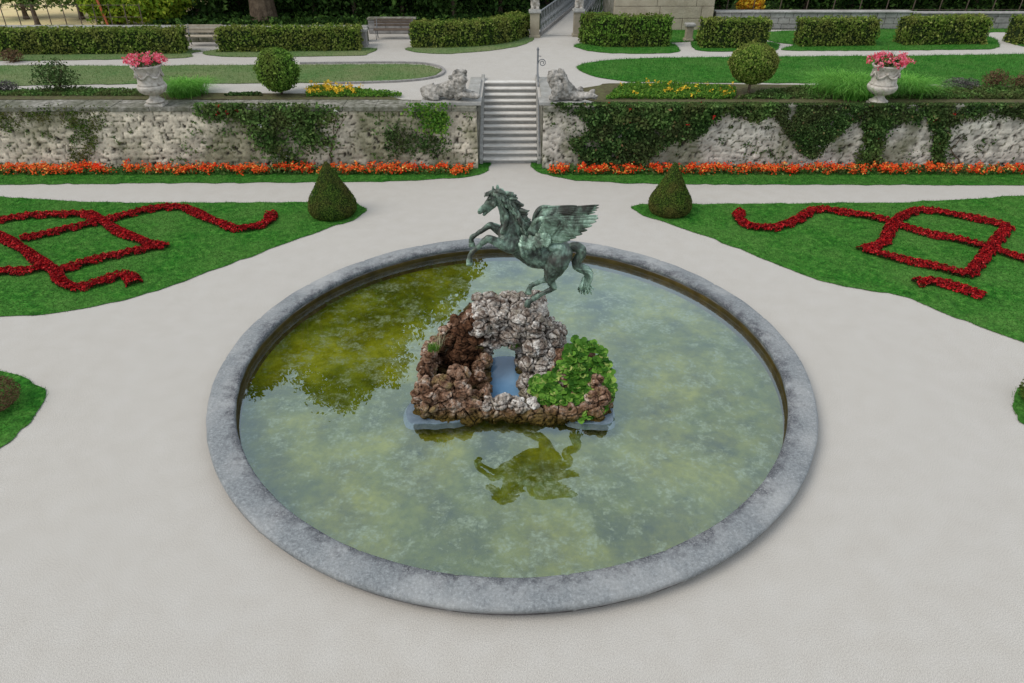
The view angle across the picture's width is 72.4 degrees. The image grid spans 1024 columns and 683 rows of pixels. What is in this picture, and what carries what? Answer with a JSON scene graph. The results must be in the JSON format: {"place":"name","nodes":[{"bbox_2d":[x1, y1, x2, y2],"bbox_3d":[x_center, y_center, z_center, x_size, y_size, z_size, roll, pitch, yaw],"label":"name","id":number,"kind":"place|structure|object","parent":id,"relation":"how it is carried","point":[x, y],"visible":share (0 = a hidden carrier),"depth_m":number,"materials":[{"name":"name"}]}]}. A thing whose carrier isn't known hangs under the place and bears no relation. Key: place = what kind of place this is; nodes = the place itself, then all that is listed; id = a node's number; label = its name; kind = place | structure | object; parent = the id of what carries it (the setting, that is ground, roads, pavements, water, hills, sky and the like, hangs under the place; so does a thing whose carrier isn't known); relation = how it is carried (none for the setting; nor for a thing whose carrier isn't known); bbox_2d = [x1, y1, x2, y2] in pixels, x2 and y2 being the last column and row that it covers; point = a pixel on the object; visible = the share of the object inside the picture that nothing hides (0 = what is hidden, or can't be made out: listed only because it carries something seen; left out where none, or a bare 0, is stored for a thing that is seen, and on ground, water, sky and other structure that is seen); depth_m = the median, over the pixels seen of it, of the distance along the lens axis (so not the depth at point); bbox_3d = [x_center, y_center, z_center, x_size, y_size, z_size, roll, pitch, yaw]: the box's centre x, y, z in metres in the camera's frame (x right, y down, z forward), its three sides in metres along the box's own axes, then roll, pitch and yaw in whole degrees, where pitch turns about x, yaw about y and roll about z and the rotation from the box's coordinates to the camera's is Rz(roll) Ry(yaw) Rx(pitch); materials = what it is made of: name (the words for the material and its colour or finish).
{"place":"outdoors","nodes":[
{"label":"outdoors","id":0,"kind":"place"},
{"bbox_2d":[0,371,45,446],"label":"lawn","id":1,"kind":"structure","parent":0,"point":[28,404],"depth_m":13.86,"materials":[{"name":"green plant"}]},
{"bbox_2d":[0,376,20,410],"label":"boxwood","id":2,"kind":"object","parent":1,"relation":"on","point":[9,382],"visible":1,"depth_m":13.80,"materials":[{"name":"brown plant"}]},
{"bbox_2d":[0,0,188,24],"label":"field","id":3,"kind":"structure","parent":0,"point":[10,15],"depth_m":40.18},
{"bbox_2d":[75,0,143,24],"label":"leafy tree","id":4,"kind":"object","parent":3,"relation":"on","point":[118,17],"visible":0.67,"depth_m":37.18,"materials":[{"name":"green plant"}]},
{"bbox_2d":[0,50,200,60],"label":"lawn","id":5,"kind":"structure","parent":0,"point":[65,56],"depth_m":31.13,"materials":[{"name":"green plant"}]},
{"bbox_2d":[0,24,191,54],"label":"hedge","id":6,"kind":"object","parent":5,"relation":"on","point":[69,40],"visible":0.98,"depth_m":31.31,"materials":[{"name":"green plant"}]},
{"bbox_2d":[0,196,366,315],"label":"lawn","id":7,"kind":"structure","parent":0,"point":[274,231],"depth_m":20.11,"materials":[{"name":"green plant"}]},
{"bbox_2d":[0,202,277,291],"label":"flower ribbon","id":8,"kind":"object","parent":7,"relation":"on","point":[57,276],"visible":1,"depth_m":20.26,"materials":[{"name":"red plant"}]},
{"bbox_2d":[307,161,356,221],"bbox_3d":[-5.606,-4.724,21.541,1.532,1.700,1.546,0,33,0],"label":"topiary cone","id":9,"kind":"object","parent":7,"relation":"on","point":[331,198],"visible":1,"depth_m":21.25,"materials":[{"name":"green plant"}]},
{"bbox_2d":[0,162,490,184],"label":"lawn","id":10,"kind":"structure","parent":0,"point":[215,179],"depth_m":24.65,"materials":[{"name":"green plant"}]},
{"bbox_2d":[0,158,473,175],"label":"flower border","id":11,"kind":"object","parent":10,"relation":"on","point":[75,167],"visible":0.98,"depth_m":24.87,"materials":[{"name":"orange plant"}]},
{"bbox_2d":[203,48,376,56],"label":"lawn","id":12,"kind":"structure","parent":0,"point":[342,52],"depth_m":31.67,"materials":[{"name":"green plant"}]},
{"bbox_2d":[212,22,363,51],"bbox_3d":[-10.207,-14.007,32.189,6.668,1.226,1.341,-2,33,-3],"label":"hedge","id":13,"kind":"object","parent":12,"relation":"on","point":[253,37],"visible":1,"depth_m":31.83,"materials":[{"name":"green plant"}]},
{"bbox_2d":[405,36,532,53],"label":"lawn","id":14,"kind":"structure","parent":0,"point":[463,50],"depth_m":32.61,"materials":[{"name":"green plant"}]},
{"bbox_2d":[408,10,529,47],"bbox_3d":[-1.789,-14.959,33.574,6.484,1.295,2.316,-16,37,-23],"label":"hedge","id":15,"kind":"object","parent":14,"relation":"on","point":[511,26],"visible":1,"depth_m":32.79,"materials":[{"name":"green plant"}]},
{"bbox_2d":[0,163,1023,682],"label":"ground","id":16,"kind":"structure","parent":0,"point":[138,547],"depth_m":11.53,"materials":[{"name":"beige gravel"}]},
{"bbox_2d":[0,99,477,168],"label":"retaining wall","id":17,"kind":"structure","parent":16,"relation":"on","point":[158,134],"depth_m":24.80,"materials":[{"name":"stone"}]},
{"bbox_2d":[0,103,109,163],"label":"climbing plant","id":18,"kind":"object","parent":17,"relation":"attached to","point":[82,155],"visible":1,"depth_m":24.46,"materials":[{"name":"green plant"}]},
{"bbox_2d":[129,62,167,106],"bbox_3d":[-12.382,-8.854,24.006,1.019,1.459,1.019,-20,38,-28],"label":"flower urn","id":19,"kind":"object","parent":17,"relation":"on","point":[151,83],"visible":0.94,"depth_m":23.71,"materials":[{"name":"stone"}]},
{"bbox_2d":[121,51,169,67],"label":"geranium","id":20,"kind":"object","parent":19,"relation":"in","point":[138,61],"visible":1,"depth_m":23.42,"materials":[{"name":"pink plant"}]},
{"bbox_2d":[191,102,245,124],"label":"climbing rose","id":21,"kind":"object","parent":17,"relation":"attached to","point":[228,112],"visible":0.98,"depth_m":24.13,"materials":[{"name":"green plant"}]},
{"bbox_2d":[1,110,473,164],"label":"wall weeds","id":22,"kind":"object","parent":17,"relation":"attached to","point":[201,131],"depth_m":24.69,"materials":[{"name":"green plant"}]},
{"bbox_2d":[231,102,346,172],"bbox_3d":[-7.747,-7.105,24.555,4.092,2.464,0.665,0,33,0],"label":"ivy","id":23,"kind":"object","parent":17,"relation":"attached to","point":[287,117],"visible":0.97,"depth_m":24.35,"materials":[{"name":"green plant"}]},
{"bbox_2d":[375,118,455,161],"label":"ivy","id":24,"kind":"object","parent":17,"relation":"attached to","point":[423,145],"visible":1,"depth_m":24.82,"materials":[{"name":"green plant"}]},
{"bbox_2d":[400,102,455,141],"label":"ivy","id":25,"kind":"object","parent":17,"relation":"attached to","point":[435,126],"visible":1,"depth_m":24.28,"materials":[{"name":"green plant"}]},
{"bbox_2d":[420,68,481,105],"bbox_3d":[-2.157,-8.880,24.294,2.168,1.195,0.861,0,33,0],"label":"stone lion","id":26,"kind":"object","parent":17,"relation":"on","point":[453,90],"visible":1,"depth_m":24.30},
{"bbox_2d":[468,74,551,163],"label":"staircase","id":27,"kind":"structure","parent":16,"relation":"on","point":[507,118],"depth_m":26.55,"materials":[{"name":"stone"}]},
{"bbox_2d":[206,238,817,615],"bbox_3d":[0.007,0.583,14.989,12.222,0.572,12.233,0,33,0],"label":"pond basin","id":28,"kind":"object","parent":16,"relation":"on","point":[755,515],"visible":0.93,"depth_m":11.87,"materials":[{"name":"stone"}]},
{"bbox_2d":[0,161,1023,443],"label":"grass","id":29,"kind":"structure","parent":16,"relation":"on","point":[486,171],"depth_m":20.89,"materials":[{"name":"green plant"}]},
{"bbox_2d":[542,103,1023,168],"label":"retaining wall","id":30,"kind":"structure","parent":16,"relation":"on","point":[905,139],"depth_m":24.93,"materials":[{"name":"stone"}]},
{"bbox_2d":[539,68,597,105],"bbox_3d":[1.970,-8.894,24.330,2.044,1.179,0.756,0,33,0],"label":"stone lion","id":31,"kind":"object","parent":30,"relation":"on","point":[563,88],"visible":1,"depth_m":24.23},
{"bbox_2d":[551,101,760,168],"bbox_3d":[5.012,-7.140,24.576,7.404,2.441,0.584,0,33,0],"label":"ivy","id":32,"kind":"object","parent":30,"relation":"attached to","point":[603,132],"visible":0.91,"depth_m":24.50,"materials":[{"name":"green plant"}]},
{"bbox_2d":[593,101,735,131],"bbox_3d":[5.219,-7.682,24.110,4.907,1.064,0.764,0,33,0],"label":"ivy","id":33,"kind":"object","parent":30,"relation":"attached to","point":[624,115],"visible":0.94,"depth_m":24.02,"materials":[{"name":"green plant"}]},
{"bbox_2d":[731,101,780,124],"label":"climbing rose","id":34,"kind":"object","parent":30,"relation":"attached to","point":[766,108],"visible":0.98,"depth_m":24.06,"materials":[{"name":"green plant"}]},
{"bbox_2d":[549,112,1021,162],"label":"wall weeds","id":35,"kind":"object","parent":30,"relation":"attached to","point":[951,154],"depth_m":24.88,"materials":[{"name":"green plant"}]},
{"bbox_2d":[769,102,865,161],"bbox_3d":[10.490,-7.301,24.537,3.624,2.082,0.431,0,33,0],"label":"ivy","id":36,"kind":"object","parent":30,"relation":"attached to","point":[811,121],"visible":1,"depth_m":24.35,"materials":[{"name":"green plant"}]},
{"bbox_2d":[853,108,889,167],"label":"climbing rose","id":37,"kind":"object","parent":30,"relation":"attached to","point":[871,153],"visible":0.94,"depth_m":24.81,"materials":[{"name":"green plant"}]},
{"bbox_2d":[866,62,903,102],"bbox_3d":[12.731,-8.854,24.006,1.027,1.459,1.021,0,33,0],"label":"flower urn","id":38,"kind":"object","parent":30,"relation":"on","point":[884,79],"visible":0.93,"depth_m":23.68,"materials":[{"name":"stone"}]},
{"bbox_2d":[866,45,915,70],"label":"geranium","id":39,"kind":"object","parent":38,"relation":"in","point":[888,59],"visible":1,"depth_m":23.39,"materials":[{"name":"pink plant"}]},
{"bbox_2d":[923,102,955,167],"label":"climbing rose","id":40,"kind":"object","parent":30,"relation":"attached to","point":[936,155],"visible":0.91,"depth_m":24.64,"materials":[{"name":"green plant"}]},
{"bbox_2d":[857,102,1023,165],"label":"ivy","id":41,"kind":"object","parent":30,"relation":"attached to","point":[899,115],"visible":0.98,"depth_m":24.17,"materials":[{"name":"green plant"}]},
{"bbox_2d":[241,261,782,577],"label":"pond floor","id":42,"kind":"structure","parent":0,"point":[688,446],"depth_m":13.40,"materials":[{"name":"green liquid"}]},
{"bbox_2d":[403,290,614,430],"bbox_3d":[-0.052,0.281,14.117,4.155,1.745,2.815,0,33,0],"label":"rock island","id":43,"kind":"object","parent":42,"relation":"on","point":[465,379],"visible":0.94,"depth_m":13.92,"materials":[{"name":"brown stone"}]},
{"bbox_2d":[466,185,598,307],"bbox_3d":[0.387,-1.796,13.369,2.534,2.474,0.758,0,33,0],"label":"winged horse statue","id":44,"kind":"object","parent":43,"relation":"on","point":[543,236],"visible":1,"depth_m":13.10,"materials":[{"name":"green metal"}]},
{"bbox_2d":[527,335,617,423],"bbox_3d":[1.310,0.752,13.643,1.795,0.977,1.462,-25,41,-33],"label":"leafy plant","id":45,"kind":"object","parent":43,"relation":"on","point":[577,362],"visible":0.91,"depth_m":13.74,"materials":[{"name":"green plant"}]},
{"bbox_2d":[0,30,1023,102],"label":"terrace","id":46,"kind":"structure","parent":0,"point":[556,52],"depth_m":30.69,"materials":[{"name":"beige gravel"}]},
{"bbox_2d":[0,25,368,41],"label":"wall","id":47,"kind":"structure","parent":46,"relation":"on","point":[202,39],"depth_m":33.79,"materials":[{"name":"grey stone"}]},
{"bbox_2d":[0,91,397,98],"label":"planting bed","id":48,"kind":"object","parent":46,"relation":"on","point":[263,96],"visible":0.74,"depth_m":25.20,"materials":[{"name":"green plant"}]},
{"bbox_2d":[28,55,80,90],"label":"shrub","id":49,"kind":"object","parent":48,"relation":"on","point":[52,76],"visible":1,"depth_m":25.53,"materials":[{"name":"green plant"}]},
{"bbox_2d":[0,85,148,95],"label":"ground cover","id":50,"kind":"object","parent":48,"relation":"on","point":[95,91],"visible":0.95,"depth_m":25.57,"materials":[{"name":"green plant"}]},
{"bbox_2d":[133,74,228,99],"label":"ornamental grass","id":51,"kind":"structure","parent":48,"relation":"on","point":[182,88],"depth_m":25.24,"materials":[{"name":"green plant"}]},
{"bbox_2d":[253,47,301,94],"bbox_3d":[-8.414,-9.723,25.180,1.634,1.654,1.627,10,35,15],"label":"topiary ball","id":52,"kind":"object","parent":48,"relation":"on","point":[277,69],"visible":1,"depth_m":24.69,"materials":[{"name":"green plant"}]},
{"bbox_2d":[303,80,402,96],"bbox_3d":[-5.788,-9.336,25.748,3.671,0.409,1.581,0,33,0],"label":"flower patch","id":53,"kind":"object","parent":48,"relation":"on","point":[328,90],"visible":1,"depth_m":25.42,"materials":[{"name":"yellow plant"}]},
{"bbox_2d":[185,24,222,44],"bbox_3d":[-14.512,-14.431,32.993,1.750,0.931,0.602,0,33,0],"label":"bench","id":54,"kind":"object","parent":46,"relation":"on","point":[201,28],"visible":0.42,"depth_m":33.01,"materials":[{"name":"brown wood"}]},
{"bbox_2d":[0,37,533,85],"bbox_3d":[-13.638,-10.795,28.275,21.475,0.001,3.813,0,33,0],"label":"lawn","id":55,"kind":"structure","parent":46,"relation":"on","point":[235,78],"depth_m":28.39,"materials":[{"name":"green plant"}]},
{"bbox_2d":[300,61,444,84],"bbox_3d":[-5.896,-10.952,28.491,6.338,0.100,3.816,0,33,0],"label":"kerb edging","id":56,"kind":"object","parent":46,"relation":"on","point":[393,62],"visible":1,"depth_m":29.53,"materials":[{"name":"grey stone"}]},
{"bbox_2d":[367,17,415,33],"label":"wall","id":57,"kind":"structure","parent":46,"relation":"on","point":[371,23],"depth_m":35.63,"materials":[{"name":"grey stone"}]},
{"bbox_2d":[373,18,414,39],"bbox_3d":[-5.794,-15.397,34.460,2.000,0.931,0.602,0,33,0],"label":"bench","id":58,"kind":"object","parent":46,"relation":"on","point":[392,20],"visible":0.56,"depth_m":34.48,"materials":[{"name":"grey wood"}]},
{"bbox_2d":[529,9,540,37],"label":"pillar","id":59,"kind":"structure","parent":46,"relation":"on","point":[534,23],"depth_m":34.55,"materials":[{"name":"grey stone"}]},
{"bbox_2d":[692,41,778,50],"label":"lawn","id":60,"kind":"structure","parent":46,"relation":"on","point":[731,49],"depth_m":32.61,"materials":[{"name":"green plant"}]},
{"bbox_2d":[695,15,772,47],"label":"hedge","id":61,"kind":"object","parent":60,"relation":"on","point":[722,32],"visible":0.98,"depth_m":32.38,"materials":[{"name":"green plant"}]},
{"bbox_2d":[580,83,1023,102],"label":"planting bed","id":62,"kind":"object","parent":46,"relation":"on","point":[602,91],"visible":0.32,"depth_m":24.97,"materials":[{"name":"green plant"}]},
{"bbox_2d":[606,78,736,99],"bbox_3d":[5.844,-9.339,25.728,5.015,0.430,2.165,0,33,0],"label":"flower patch","id":63,"kind":"object","parent":62,"relation":"on","point":[658,90],"visible":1,"depth_m":25.38,"materials":[{"name":"green plant"}]},
{"bbox_2d":[727,42,781,93],"bbox_3d":[8.619,-9.768,25.099,1.825,1.816,1.811,0,33,0],"label":"topiary ball","id":64,"kind":"object","parent":62,"relation":"on","point":[753,63],"visible":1,"depth_m":24.49,"materials":[{"name":"green plant"}]},
{"bbox_2d":[736,84,873,99],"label":"ground cover","id":65,"kind":"object","parent":62,"relation":"on","point":[798,91],"visible":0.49,"depth_m":25.16,"materials":[{"name":"green plant"}]},
{"bbox_2d":[777,65,923,101],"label":"ornamental grass","id":66,"kind":"structure","parent":62,"relation":"on","point":[848,83],"depth_m":24.99,"materials":[{"name":"green plant"}]},
{"bbox_2d":[859,70,971,98],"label":"ornamental grass","id":67,"kind":"structure","parent":62,"relation":"on","point":[922,86],"depth_m":25.03,"materials":[{"name":"green plant"}]},
{"bbox_2d":[886,83,1023,99],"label":"ground cover","id":68,"kind":"object","parent":62,"relation":"on","point":[1007,92],"visible":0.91,"depth_m":25.12,"materials":[{"name":"green plant"}]},
{"bbox_2d":[939,77,980,88],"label":"shrub","id":69,"kind":"object","parent":62,"relation":"on","point":[957,81],"visible":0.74,"depth_m":25.85,"materials":[{"name":"grey plant"}]},
{"bbox_2d":[981,68,1015,86],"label":"shrub","id":70,"kind":"object","parent":62,"relation":"on","point":[994,77],"visible":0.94,"depth_m":26.04,"materials":[{"name":"brown plant"}]},
{"bbox_2d":[768,29,1007,50],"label":"lawn","id":71,"kind":"structure","parent":46,"relation":"on","point":[878,45],"depth_m":33.21,"materials":[{"name":"green plant"}]},
{"bbox_2d":[792,14,882,46],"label":"hedge","id":72,"kind":"object","parent":71,"relation":"on","point":[828,31],"visible":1,"depth_m":32.82,"materials":[{"name":"green plant"}]},
{"bbox_2d":[892,12,993,44],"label":"hedge","id":73,"kind":"object","parent":71,"relation":"on","point":[948,29],"visible":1,"depth_m":33.11,"materials":[{"name":"green plant"}]},
{"bbox_2d":[1002,14,1023,44],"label":"hedge","id":74,"kind":"object","parent":46,"relation":"on","point":[1014,33],"visible":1,"depth_m":33.40,"materials":[{"name":"green plant"}]},
{"bbox_2d":[543,10,573,35],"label":"path","id":75,"kind":"structure","parent":0,"point":[563,25],"depth_m":37.31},
{"bbox_2d":[539,0,574,35],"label":"bridge railing","id":76,"kind":"object","parent":75,"relation":"on","point":[565,11],"visible":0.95,"depth_m":37.83,"materials":[{"name":"grey stone"}]},
{"bbox_2d":[171,0,1010,29],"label":"woodland ground","id":77,"kind":"structure","parent":0,"point":[543,5],"depth_m":42.68,"materials":[{"name":"green plant"}]},
{"bbox_2d":[116,0,196,24],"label":"leafy tree","id":78,"kind":"object","parent":77,"relation":"on","point":[151,10],"visible":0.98,"depth_m":37.26,"materials":[{"name":"green plant"}]},
{"bbox_2d":[181,0,234,19],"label":"leafy tree","id":79,"kind":"object","parent":77,"relation":"on","point":[202,5],"visible":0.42,"depth_m":38.96,"materials":[{"name":"green plant"}]},
{"bbox_2d":[248,0,277,22],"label":"great tree","id":80,"kind":"object","parent":77,"relation":"on","point":[258,9],"visible":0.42,"depth_m":38.18,"materials":[{"name":"brown plant"}]},
{"bbox_2d":[274,0,351,18],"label":"leafy tree","id":81,"kind":"object","parent":77,"relation":"on","point":[296,6],"visible":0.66,"depth_m":39.67,"materials":[{"name":"green plant"}]},
{"bbox_2d":[317,0,387,18],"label":"leafy tree","id":82,"kind":"object","parent":77,"relation":"on","point":[359,5],"visible":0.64,"depth_m":39.74,"materials":[{"name":"green plant"}]},
{"bbox_2d":[361,0,437,17],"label":"leafy tree","id":83,"kind":"object","parent":77,"relation":"on","point":[384,5],"visible":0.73,"depth_m":39.36,"materials":[{"name":"green plant"}]},
{"bbox_2d":[416,0,492,17],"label":"leafy tree","id":84,"kind":"object","parent":77,"relation":"on","point":[451,4],"visible":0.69,"depth_m":39.60,"materials":[{"name":"green plant"}]},
{"bbox_2d":[463,0,530,16],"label":"leafy tree","id":85,"kind":"object","parent":77,"relation":"on","point":[497,5],"visible":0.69,"depth_m":39.80,"materials":[{"name":"green plant"}]},
{"bbox_2d":[147,0,1023,27],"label":"undergrowth","id":86,"kind":"object","parent":77,"relation":"on","point":[247,18],"visible":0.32,"depth_m":39.04,"materials":[{"name":"green plant"}]},
{"bbox_2d":[603,0,714,29],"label":"bastion wall","id":87,"kind":"structure","parent":77,"relation":"on","point":[686,11],"depth_m":36.13,"materials":[{"name":"grey stone"}]},
{"bbox_2d":[778,0,843,8],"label":"evergreen","id":88,"kind":"object","parent":77,"relation":"on","point":[816,4],"visible":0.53,"depth_m":41.23,"materials":[{"name":"green plant"}]},
{"bbox_2d":[714,10,913,28],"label":"wall","id":89,"kind":"structure","parent":77,"relation":"on","point":[782,19],"depth_m":36.64,"materials":[{"name":"grey stone"}]},
{"bbox_2d":[816,0,888,8],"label":"evergreen","id":90,"kind":"object","parent":77,"relation":"on","point":[855,3],"visible":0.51,"depth_m":41.12,"materials":[{"name":"green plant"}]},
{"bbox_2d":[714,0,1023,10],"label":"field fence","id":91,"kind":"object","parent":77,"relation":"on","point":[912,9],"visible":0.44,"depth_m":38.67,"materials":[{"name":"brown wood"}]},
{"bbox_2d":[870,0,962,10],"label":"evergreen","id":92,"kind":"object","parent":77,"relation":"on","point":[901,4],"visible":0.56,"depth_m":40.80,"materials":[{"name":"green plant"}]},
{"bbox_2d":[912,11,1023,28],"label":"wall","id":93,"kind":"structure","parent":77,"relation":"on","point":[1001,19],"depth_m":36.68,"materials":[{"name":"grey stone"}]},
{"bbox_2d":[935,0,1020,10],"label":"evergreen","id":94,"kind":"object","parent":77,"relation":"on","point":[972,2],"visible":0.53,"depth_m":41.14,"materials":[{"name":"green plant"}]},
{"bbox_2d":[575,43,679,53],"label":"lawn","id":95,"kind":"structure","parent":0,"point":[671,48],"depth_m":32.42,"materials":[{"name":"green plant"}]},
{"bbox_2d":[578,11,675,47],"bbox_3d":[5.377,-14.842,33.208,4.426,1.498,2.000,0,33,0],"label":"hedge","id":96,"kind":"object","parent":95,"relation":"on","point":[609,29],"visible":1,"depth_m":32.66,"materials":[{"name":"green plant"}]},
{"bbox_2d":[531,162,1023,184],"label":"lawn","id":97,"kind":"structure","parent":0,"point":[792,178],"depth_m":24.57,"materials":[{"name":"green plant"}]},
{"bbox_2d":[548,159,1023,175],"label":"flower border","id":98,"kind":"object","parent":97,"relation":"on","point":[561,167],"visible":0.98,"depth_m":24.88,"materials":[{"name":"orange plant"}]},
{"bbox_2d":[574,27,1023,85],"bbox_3d":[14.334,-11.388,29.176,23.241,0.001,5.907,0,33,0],"label":"lawn","id":99,"kind":"structure","parent":0,"point":[690,62],"depth_m":29.30,"materials":[{"name":"green plant"}]},
{"bbox_2d":[631,196,1023,341],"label":"lawn","id":100,"kind":"structure","parent":0,"point":[998,327],"depth_m":19.95,"materials":[{"name":"green plant"}]},
{"bbox_2d":[647,162,692,218],"bbox_3d":[4.956,-4.775,21.691,1.396,1.618,1.400,0,33,0],"label":"topiary cone","id":101,"kind":"object","parent":100,"relation":"on","point":[670,197],"visible":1,"depth_m":21.43,"materials":[{"name":"green plant"}]},
{"bbox_2d":[731,205,1023,278],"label":"flower ribbon","id":102,"kind":"object","parent":100,"relation":"on","point":[987,251],"visible":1,"depth_m":20.58,"materials":[{"name":"red plant"}]},
{"bbox_2d":[911,276,986,300],"bbox_3d":[11.175,-1.439,17.885,1.755,0.238,0.718,17,37,24],"label":"flower ribbon","id":103,"kind":"object","parent":100,"relation":"on","point":[949,284],"visible":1,"depth_m":17.88,"materials":[{"name":"red plant"}]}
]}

